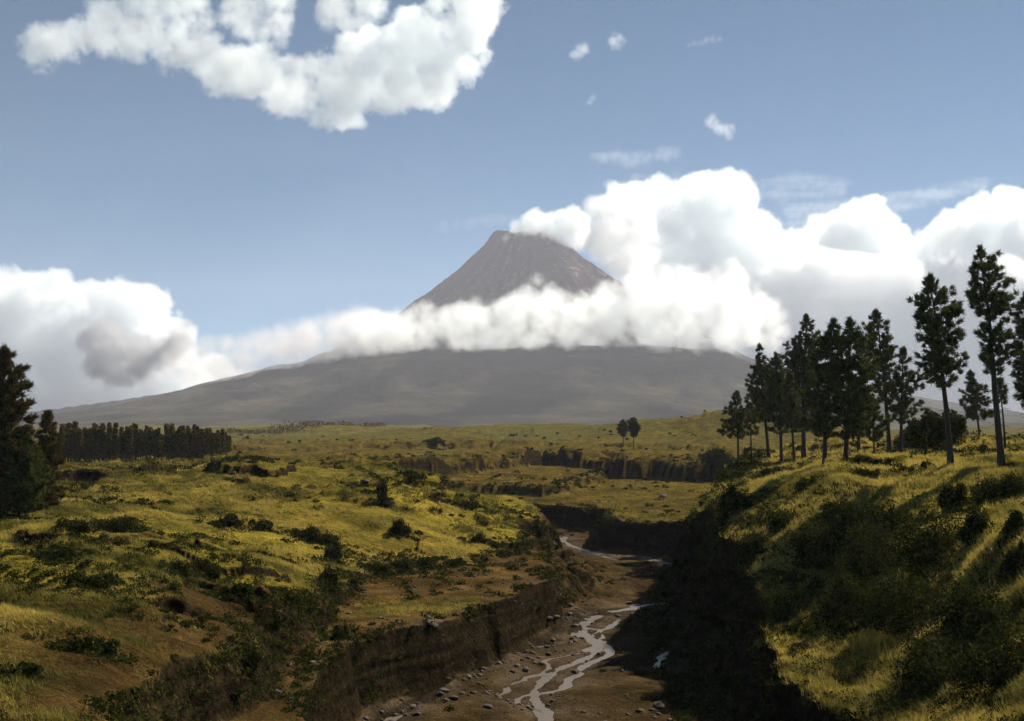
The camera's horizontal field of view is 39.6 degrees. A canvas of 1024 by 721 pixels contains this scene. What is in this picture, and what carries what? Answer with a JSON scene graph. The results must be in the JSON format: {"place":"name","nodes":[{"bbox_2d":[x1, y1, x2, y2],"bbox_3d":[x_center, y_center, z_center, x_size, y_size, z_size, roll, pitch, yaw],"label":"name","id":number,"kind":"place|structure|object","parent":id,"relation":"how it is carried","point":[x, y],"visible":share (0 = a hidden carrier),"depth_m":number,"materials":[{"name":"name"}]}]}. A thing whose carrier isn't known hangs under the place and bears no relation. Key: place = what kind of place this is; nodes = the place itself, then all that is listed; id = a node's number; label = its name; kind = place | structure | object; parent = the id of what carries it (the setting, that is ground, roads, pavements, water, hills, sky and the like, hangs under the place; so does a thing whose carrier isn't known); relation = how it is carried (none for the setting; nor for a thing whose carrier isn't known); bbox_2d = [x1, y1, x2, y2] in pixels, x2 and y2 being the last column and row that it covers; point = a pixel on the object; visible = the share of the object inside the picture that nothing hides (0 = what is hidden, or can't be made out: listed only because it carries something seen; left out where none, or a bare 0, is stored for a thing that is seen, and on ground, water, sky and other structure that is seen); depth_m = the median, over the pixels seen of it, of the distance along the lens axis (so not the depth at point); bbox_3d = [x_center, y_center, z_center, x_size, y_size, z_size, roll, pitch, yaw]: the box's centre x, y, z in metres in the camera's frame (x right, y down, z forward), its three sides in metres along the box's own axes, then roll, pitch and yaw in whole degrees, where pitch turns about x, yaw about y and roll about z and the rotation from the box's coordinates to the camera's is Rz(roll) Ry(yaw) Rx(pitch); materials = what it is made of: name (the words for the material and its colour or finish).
{"place":"outdoors","nodes":[
{"label":"outdoors","id":0,"kind":"place"},
{"bbox_2d":[0,410,1023,720],"bbox_3d":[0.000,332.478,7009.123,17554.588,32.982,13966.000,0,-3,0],"label":"ground","id":1,"kind":"structure","parent":0,"point":[424,670],"depth_m":136.58,"materials":[{"name":"green plant"}]},
{"bbox_2d":[0,341,39,513],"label":"pine tree","id":2,"kind":"object","parent":1,"relation":"on","point":[13,410],"visible":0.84,"depth_m":149.33,"materials":[{"name":"green plant"}]},
{"bbox_2d":[2,663,43,676],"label":"shrub","id":3,"kind":"object","parent":1,"relation":"on","point":[33,668],"visible":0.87,"depth_m":67.05,"materials":[{"name":"green plant"}]},
{"bbox_2d":[0,430,55,516],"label":"pine tree","id":4,"kind":"object","parent":1,"relation":"on","point":[36,476],"visible":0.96,"depth_m":148.63,"materials":[{"name":"green plant"}]},
{"bbox_2d":[32,409,66,506],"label":"pine tree","id":5,"kind":"object","parent":1,"relation":"on","point":[49,449],"visible":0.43,"depth_m":160.94,"materials":[{"name":"green plant"}]},
{"bbox_2d":[38,543,81,558],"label":"shrub","id":6,"kind":"object","parent":1,"relation":"on","point":[52,550],"visible":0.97,"depth_m":103.90,"materials":[{"name":"green plant"}]},
{"bbox_2d":[58,423,66,456],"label":"plantation tree","id":7,"kind":"object","parent":1,"relation":"on","point":[61,431],"visible":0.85,"depth_m":362.02,"materials":[{"name":"green plant"}]},
{"bbox_2d":[67,429,74,461],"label":"plantation tree","id":8,"kind":"object","parent":1,"relation":"on","point":[70,442],"visible":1,"depth_m":363.88,"materials":[{"name":"green plant"}]},
{"bbox_2d":[71,427,77,460],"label":"plantation tree","id":9,"kind":"object","parent":1,"relation":"on","point":[75,438],"visible":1,"depth_m":364.53,"materials":[{"name":"green plant"}]},
{"bbox_2d":[53,516,96,534],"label":"shrub","id":10,"kind":"object","parent":1,"relation":"on","point":[82,527],"visible":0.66,"depth_m":114.59,"materials":[{"name":"green plant"}]},
{"bbox_2d":[68,634,99,650],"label":"shrub","id":11,"kind":"object","parent":1,"relation":"on","point":[75,642],"visible":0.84,"depth_m":72.68,"materials":[{"name":"green plant"}]},
{"bbox_2d":[81,427,87,461],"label":"plantation tree","id":12,"kind":"object","parent":1,"relation":"on","point":[85,437],"visible":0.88,"depth_m":368.29,"materials":[{"name":"green plant"}]},
{"bbox_2d":[59,568,116,589],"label":"shrub","id":13,"kind":"object","parent":1,"relation":"on","point":[93,580],"visible":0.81,"depth_m":92.03,"materials":[{"name":"green plant"}]},
{"bbox_2d":[86,427,93,460],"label":"plantation tree","id":14,"kind":"object","parent":1,"relation":"on","point":[89,439],"visible":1,"depth_m":368.56,"materials":[{"name":"green plant"}]},
{"bbox_2d":[91,426,98,461],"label":"plantation tree","id":15,"kind":"object","parent":1,"relation":"on","point":[94,439],"visible":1,"depth_m":367.93,"materials":[{"name":"green plant"}]},
{"bbox_2d":[84,636,120,655],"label":"shrub","id":16,"kind":"object","parent":1,"relation":"on","point":[111,648],"visible":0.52,"depth_m":73.65,"materials":[{"name":"green plant"}]},
{"bbox_2d":[107,424,112,459],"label":"plantation tree","id":17,"kind":"object","parent":1,"relation":"on","point":[109,431],"visible":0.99,"depth_m":369.98,"materials":[{"name":"green plant"}]},
{"bbox_2d":[111,422,119,459],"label":"plantation tree","id":18,"kind":"object","parent":1,"relation":"on","point":[116,430],"visible":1,"depth_m":369.34,"materials":[{"name":"green plant"}]},
{"bbox_2d":[89,514,146,532],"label":"shrub","id":19,"kind":"object","parent":1,"relation":"on","point":[118,522],"visible":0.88,"depth_m":138.51,"materials":[{"name":"green plant"}]},
{"bbox_2d":[126,427,134,460],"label":"plantation tree","id":20,"kind":"object","parent":1,"relation":"on","point":[130,440],"visible":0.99,"depth_m":371.67,"materials":[{"name":"green plant"}]},
{"bbox_2d":[133,428,139,460],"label":"plantation tree","id":21,"kind":"object","parent":1,"relation":"on","point":[136,440],"visible":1,"depth_m":374.94,"materials":[{"name":"green plant"}]},
{"bbox_2d":[142,428,148,459],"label":"plantation tree","id":22,"kind":"object","parent":1,"relation":"on","point":[145,443],"visible":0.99,"depth_m":374.99,"materials":[{"name":"green plant"}]},
{"bbox_2d":[155,430,161,459],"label":"plantation tree","id":23,"kind":"object","parent":1,"relation":"on","point":[158,448],"visible":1,"depth_m":376.45,"materials":[{"name":"green plant"}]},
{"bbox_2d":[162,423,170,458],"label":"plantation tree","id":24,"kind":"object","parent":1,"relation":"on","point":[166,445],"visible":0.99,"depth_m":378.84,"materials":[{"name":"green plant"}]},
{"bbox_2d":[168,425,175,458],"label":"plantation tree","id":25,"kind":"object","parent":1,"relation":"on","point":[172,439],"visible":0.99,"depth_m":380.09,"materials":[{"name":"green plant"}]},
{"bbox_2d":[167,561,191,576],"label":"shrub","id":26,"kind":"object","parent":1,"relation":"on","point":[179,566],"visible":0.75,"depth_m":106.16,"materials":[{"name":"green plant"}]},
{"bbox_2d":[178,429,184,457],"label":"plantation tree","id":27,"kind":"object","parent":1,"relation":"on","point":[181,444],"visible":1,"depth_m":379.29,"materials":[{"name":"green plant"}]},
{"bbox_2d":[186,428,192,458],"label":"plantation tree","id":28,"kind":"object","parent":1,"relation":"on","point":[190,443],"visible":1,"depth_m":381.31,"materials":[{"name":"green plant"}]},
{"bbox_2d":[191,430,197,458],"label":"plantation tree","id":29,"kind":"object","parent":1,"relation":"on","point":[194,442],"visible":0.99,"depth_m":382.23,"materials":[{"name":"green plant"}]},
{"bbox_2d":[193,558,222,578],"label":"shrub","id":30,"kind":"object","parent":1,"relation":"on","point":[213,569],"visible":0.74,"depth_m":109.11,"materials":[{"name":"green plant"}]},
{"bbox_2d":[215,510,244,527],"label":"shrub","id":31,"kind":"object","parent":1,"relation":"on","point":[231,519],"visible":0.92,"depth_m":167.68,"materials":[{"name":"green plant"}]},
{"bbox_2d":[231,583,254,596],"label":"shrub","id":32,"kind":"object","parent":1,"relation":"on","point":[243,588],"visible":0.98,"depth_m":104.85,"materials":[{"name":"green plant"}]},
{"bbox_2d":[238,645,265,670],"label":"shrub","id":33,"kind":"object","parent":1,"relation":"on","point":[255,657],"visible":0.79,"depth_m":86.23,"materials":[{"name":"green plant"}]},
{"bbox_2d":[248,517,273,530],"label":"shrub","id":34,"kind":"object","parent":1,"relation":"on","point":[263,525],"visible":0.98,"depth_m":168.70,"materials":[{"name":"green plant"}]},
{"bbox_2d":[271,611,289,622],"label":"shrub","id":35,"kind":"object","parent":1,"relation":"on","point":[284,616],"visible":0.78,"depth_m":101.35,"materials":[{"name":"green plant"}]},
{"bbox_2d":[281,589,302,605],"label":"shrub","id":36,"kind":"object","parent":1,"relation":"on","point":[293,596],"visible":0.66,"depth_m":106.31,"materials":[{"name":"green plant"}]},
{"bbox_2d":[224,420,386,433],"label":"distant woods","id":37,"kind":"object","parent":1,"relation":"on","point":[282,428],"visible":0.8,"depth_m":1277.49,"materials":[{"name":"green plant"}]},
{"bbox_2d":[289,524,321,541],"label":"shrub","id":38,"kind":"object","parent":1,"relation":"on","point":[311,532],"visible":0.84,"depth_m":166.71,"materials":[{"name":"green plant"}]},
{"bbox_2d":[318,564,338,586],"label":"shrub","id":39,"kind":"object","parent":1,"relation":"on","point":[330,574],"visible":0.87,"depth_m":129.23,"materials":[{"name":"green plant"}]},
{"bbox_2d":[322,536,342,560],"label":"shrub","id":40,"kind":"object","parent":1,"relation":"on","point":[335,551],"visible":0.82,"depth_m":156.62,"materials":[{"name":"green plant"}]},
{"bbox_2d":[327,620,349,638],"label":"shrub","id":41,"kind":"object","parent":1,"relation":"on","point":[343,630],"visible":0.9,"depth_m":110.23,"materials":[{"name":"green plant"}]},
{"bbox_2d":[363,561,390,572],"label":"shrub","id":42,"kind":"object","parent":1,"relation":"on","point":[375,566],"visible":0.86,"depth_m":158.26,"materials":[{"name":"green plant"}]},
{"bbox_2d":[367,476,393,506],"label":"shrub","id":43,"kind":"object","parent":1,"relation":"on","point":[381,491],"visible":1,"depth_m":200.01,"materials":[{"name":"green plant"}]},
{"bbox_2d":[389,517,411,535],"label":"shrub","id":44,"kind":"object","parent":1,"relation":"on","point":[400,526],"visible":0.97,"depth_m":181.13,"materials":[{"name":"green plant"}]},
{"bbox_2d":[388,557,412,568],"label":"shrub","id":45,"kind":"object","parent":1,"relation":"on","point":[407,564],"visible":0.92,"depth_m":162.85,"materials":[{"name":"green plant"}]},
{"bbox_2d":[398,468,425,478],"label":"shrub","id":46,"kind":"object","parent":1,"relation":"on","point":[413,473],"visible":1,"depth_m":215.04,"materials":[{"name":"green plant"}]},
{"bbox_2d":[415,556,438,566],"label":"shrub","id":47,"kind":"object","parent":1,"relation":"on","point":[428,561],"visible":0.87,"depth_m":166.84,"materials":[{"name":"green plant"}]},
{"bbox_2d":[274,504,714,720],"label":"gravel","id":48,"kind":"structure","parent":1,"relation":"on","point":[439,693],"depth_m":125.22,"materials":[{"name":"gravel"}]},
{"bbox_2d":[488,541,518,548],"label":"shrub","id":49,"kind":"object","parent":1,"relation":"on","point":[512,545],"visible":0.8,"depth_m":188.88,"materials":[{"name":"green plant"}]},
{"bbox_2d":[0,407,1023,720],"bbox_3d":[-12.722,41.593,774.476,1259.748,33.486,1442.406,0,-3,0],"label":"undergrowth","id":50,"kind":"object","parent":1,"relation":"on","point":[702,701],"visible":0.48,"depth_m":113.77,"materials":[{"name":"green plant"}]},
{"bbox_2d":[0,432,1023,720],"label":"grass","id":51,"kind":"structure","parent":1,"relation":"on","point":[980,464],"depth_m":125.26,"materials":[{"name":"green plant"}]},
{"bbox_2d":[616,419,628,446],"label":"round tree","id":52,"kind":"object","parent":1,"relation":"on","point":[622,429],"visible":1,"depth_m":519.56,"materials":[{"name":"green plant"}]},
{"bbox_2d":[626,416,640,448],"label":"round tree","id":53,"kind":"object","parent":1,"relation":"on","point":[634,427],"visible":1,"depth_m":470.60,"materials":[{"name":"green plant"}]},
{"bbox_2d":[698,445,735,463],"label":"shrub","id":54,"kind":"object","parent":1,"relation":"on","point":[714,455],"visible":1,"depth_m":382.37,"materials":[{"name":"green plant"}]},
{"bbox_2d":[699,483,748,515],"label":"shrub","id":55,"kind":"object","parent":1,"relation":"on","point":[729,498],"visible":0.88,"depth_m":144.65,"materials":[{"name":"green plant"}]},
{"bbox_2d":[713,469,747,482],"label":"shrub","id":56,"kind":"object","parent":1,"relation":"on","point":[723,476],"visible":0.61,"depth_m":188.74,"materials":[{"name":"green plant"}]},
{"bbox_2d":[717,391,748,462],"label":"pine tree","id":57,"kind":"object","parent":1,"relation":"on","point":[737,421],"visible":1,"depth_m":234.18,"materials":[{"name":"green plant"}]},
{"bbox_2d":[738,402,759,460],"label":"pine tree","id":58,"kind":"object","parent":1,"relation":"on","point":[750,417],"visible":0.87,"depth_m":239.43,"materials":[{"name":"green plant"}]},
{"bbox_2d":[734,528,775,557],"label":"shrub","id":59,"kind":"object","parent":1,"relation":"on","point":[753,542],"visible":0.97,"depth_m":123.51,"materials":[{"name":"green plant"}]},
{"bbox_2d":[745,466,782,479],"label":"shrub","id":60,"kind":"object","parent":1,"relation":"on","point":[766,471],"visible":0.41,"depth_m":172.17,"materials":[{"name":"green plant"}]},
{"bbox_2d":[744,342,790,457],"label":"pine tree","id":61,"kind":"object","parent":1,"relation":"on","point":[755,393],"visible":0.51,"depth_m":251.63,"materials":[{"name":"green plant"}]},
{"bbox_2d":[756,351,790,464],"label":"pine tree","id":62,"kind":"object","parent":1,"relation":"on","point":[775,380],"visible":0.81,"depth_m":224.25,"materials":[{"name":"green plant"}]},
{"bbox_2d":[753,502,803,533],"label":"shrub","id":63,"kind":"object","parent":1,"relation":"on","point":[777,519],"visible":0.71,"depth_m":127.51,"materials":[{"name":"green plant"}]},
{"bbox_2d":[770,599,801,620],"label":"shrub","id":64,"kind":"object","parent":1,"relation":"on","point":[785,609],"visible":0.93,"depth_m":108.88,"materials":[{"name":"green plant"}]},
{"bbox_2d":[776,371,803,461],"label":"pine tree","id":65,"kind":"object","parent":1,"relation":"on","point":[788,412],"visible":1,"depth_m":219.59,"materials":[{"name":"green plant"}]},
{"bbox_2d":[768,313,825,458],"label":"pine tree","id":66,"kind":"object","parent":1,"relation":"on","point":[797,361],"visible":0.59,"depth_m":237.01,"materials":[{"name":"green plant"}]},
{"bbox_2d":[794,473,816,491],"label":"shrub","id":67,"kind":"object","parent":1,"relation":"on","point":[800,482],"visible":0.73,"depth_m":137.48,"materials":[{"name":"green plant"}]},
{"bbox_2d":[771,511,865,569],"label":"shrub","id":68,"kind":"object","parent":1,"relation":"on","point":[809,538],"visible":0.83,"depth_m":117.48,"materials":[{"name":"green plant"}]},
{"bbox_2d":[798,317,851,464],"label":"pine tree","id":69,"kind":"object","parent":1,"relation":"on","point":[822,426],"visible":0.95,"depth_m":156.99,"materials":[{"name":"green plant"}]},
{"bbox_2d":[806,492,878,527],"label":"shrub","id":70,"kind":"object","parent":1,"relation":"on","point":[833,510],"visible":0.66,"depth_m":121.96,"materials":[{"name":"green plant"}]},
{"bbox_2d":[829,616,868,637],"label":"shrub","id":71,"kind":"object","parent":1,"relation":"on","point":[836,629],"visible":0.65,"depth_m":99.56,"materials":[{"name":"green plant"}]},
{"bbox_2d":[824,315,879,461],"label":"pine tree","id":72,"kind":"object","parent":1,"relation":"on","point":[852,415],"visible":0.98,"depth_m":155.65,"materials":[{"name":"green plant"}]},
{"bbox_2d":[818,505,909,581],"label":"shrub","id":73,"kind":"object","parent":1,"relation":"on","point":[865,546],"visible":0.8,"depth_m":110.35,"materials":[{"name":"green plant"}]},
{"bbox_2d":[853,466,879,477],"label":"shrub","id":74,"kind":"object","parent":1,"relation":"on","point":[866,471],"visible":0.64,"depth_m":139.53,"materials":[{"name":"green plant"}]},
{"bbox_2d":[851,308,898,451],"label":"pine tree","id":75,"kind":"object","parent":1,"relation":"on","point":[886,353],"visible":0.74,"depth_m":199.46,"materials":[{"name":"green plant"}]},
{"bbox_2d":[860,395,892,453],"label":"pine tree","id":76,"kind":"object","parent":1,"relation":"on","point":[877,432],"visible":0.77,"depth_m":193.70,"materials":[{"name":"green plant"}]},
{"bbox_2d":[857,498,928,530],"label":"shrub","id":77,"kind":"object","parent":1,"relation":"on","point":[875,511],"visible":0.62,"depth_m":116.67,"materials":[{"name":"green plant"}]},
{"bbox_2d":[854,558,940,633],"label":"shrub","id":78,"kind":"object","parent":1,"relation":"on","point":[905,598],"visible":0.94,"depth_m":94.87,"materials":[{"name":"green plant"}]},
{"bbox_2d":[881,345,932,452],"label":"pine tree","id":79,"kind":"object","parent":1,"relation":"on","point":[905,389],"visible":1,"depth_m":189.44,"materials":[{"name":"green plant"}]},
{"bbox_2d":[893,426,921,448],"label":"shrub","id":80,"kind":"object","parent":1,"relation":"on","point":[905,439],"visible":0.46,"depth_m":202.35,"materials":[{"name":"green plant"}]},
{"bbox_2d":[876,624,966,696],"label":"shrub","id":81,"kind":"object","parent":1,"relation":"on","point":[923,674],"visible":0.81,"depth_m":80.45,"materials":[{"name":"green plant"}]},
{"bbox_2d":[884,483,963,573],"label":"shrub","id":82,"kind":"object","parent":1,"relation":"on","point":[920,545],"visible":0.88,"depth_m":103.20,"materials":[{"name":"green plant"}]},
{"bbox_2d":[905,272,969,464],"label":"pine tree","id":83,"kind":"object","parent":1,"relation":"on","point":[939,347],"visible":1,"depth_m":139.89,"materials":[{"name":"green plant"}]},
{"bbox_2d":[906,408,968,455],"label":"broadleaf tree","id":84,"kind":"object","parent":1,"relation":"on","point":[929,427],"visible":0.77,"depth_m":166.60,"materials":[{"name":"green plant"}]},
{"bbox_2d":[898,561,987,648],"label":"shrub","id":85,"kind":"object","parent":1,"relation":"on","point":[948,607],"visible":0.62,"depth_m":87.35,"materials":[{"name":"green plant"}]},
{"bbox_2d":[934,470,970,511],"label":"shrub","id":86,"kind":"object","parent":1,"relation":"on","point":[950,495],"visible":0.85,"depth_m":116.08,"materials":[{"name":"green plant"}]},
{"bbox_2d":[922,586,1023,704],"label":"shrub","id":87,"kind":"object","parent":1,"relation":"on","point":[1000,674],"visible":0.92,"depth_m":75.13,"materials":[{"name":"green plant"}]},
{"bbox_2d":[954,502,991,544],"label":"shrub","id":88,"kind":"object","parent":1,"relation":"on","point":[974,521],"visible":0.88,"depth_m":100.51,"materials":[{"name":"green plant"}]},
{"bbox_2d":[957,368,1003,435],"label":"pine tree","id":89,"kind":"object","parent":1,"relation":"on","point":[975,398],"visible":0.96,"depth_m":214.57,"materials":[{"name":"green plant"}]},
{"bbox_2d":[975,696,1001,711],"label":"shrub","id":90,"kind":"object","parent":1,"relation":"on","point":[987,703],"visible":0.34,"depth_m":71.36,"materials":[{"name":"green plant"}]},
{"bbox_2d":[959,578,1023,642],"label":"shrub","id":91,"kind":"object","parent":1,"relation":"on","point":[996,609],"visible":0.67,"depth_m":83.90,"materials":[{"name":"green plant"}]},
{"bbox_2d":[963,243,1023,467],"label":"pine tree","id":92,"kind":"object","parent":1,"relation":"on","point":[997,300],"visible":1,"depth_m":136.04,"materials":[{"name":"green plant"}]},
{"bbox_2d":[968,469,1023,501],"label":"shrub","id":93,"kind":"object","parent":1,"relation":"on","point":[981,489],"visible":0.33,"depth_m":114.13,"materials":[{"name":"green plant"}]},
{"bbox_2d":[990,376,1009,448],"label":"pine tree","id":94,"kind":"object","parent":1,"relation":"on","point":[1002,394],"visible":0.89,"depth_m":174.76,"materials":[{"name":"green plant"}]},
{"bbox_2d":[989,538,1023,575],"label":"shrub","id":95,"kind":"object","parent":1,"relation":"on","point":[1012,559],"visible":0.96,"depth_m":90.97,"materials":[{"name":"green plant"}]},
{"bbox_2d":[997,474,1023,499],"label":"shrub","id":96,"kind":"object","parent":1,"relation":"on","point":[1011,485],"visible":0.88,"depth_m":110.75,"materials":[{"name":"green plant"}]},
{"bbox_2d":[1000,292,1023,430],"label":"pine tree","id":97,"kind":"object","parent":1,"relation":"on","point":[1016,345],"visible":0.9,"depth_m":138.98,"materials":[{"name":"green plant"}]},
{"bbox_2d":[1001,508,1023,534],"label":"shrub","id":98,"kind":"object","parent":1,"relation":"on","point":[1015,519],"visible":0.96,"depth_m":95.48,"materials":[{"name":"green plant"}]},
{"bbox_2d":[0,0,1023,412],"label":"sky","id":99,"kind":"structure","parent":0,"point":[193,192],"materials":[{"name":"blue"}]},
{"bbox_2d":[15,230,1023,429],"bbox_3d":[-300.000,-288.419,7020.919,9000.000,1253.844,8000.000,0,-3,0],"label":"volcano","id":100,"kind":"structure","parent":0,"point":[509,327],"depth_m":5957.31},
{"bbox_2d":[384,537,672,720],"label":"river","id":101,"kind":"structure","parent":0,"point":[541,712],"depth_m":133.64,"materials":[{"name":"grey liquid"}]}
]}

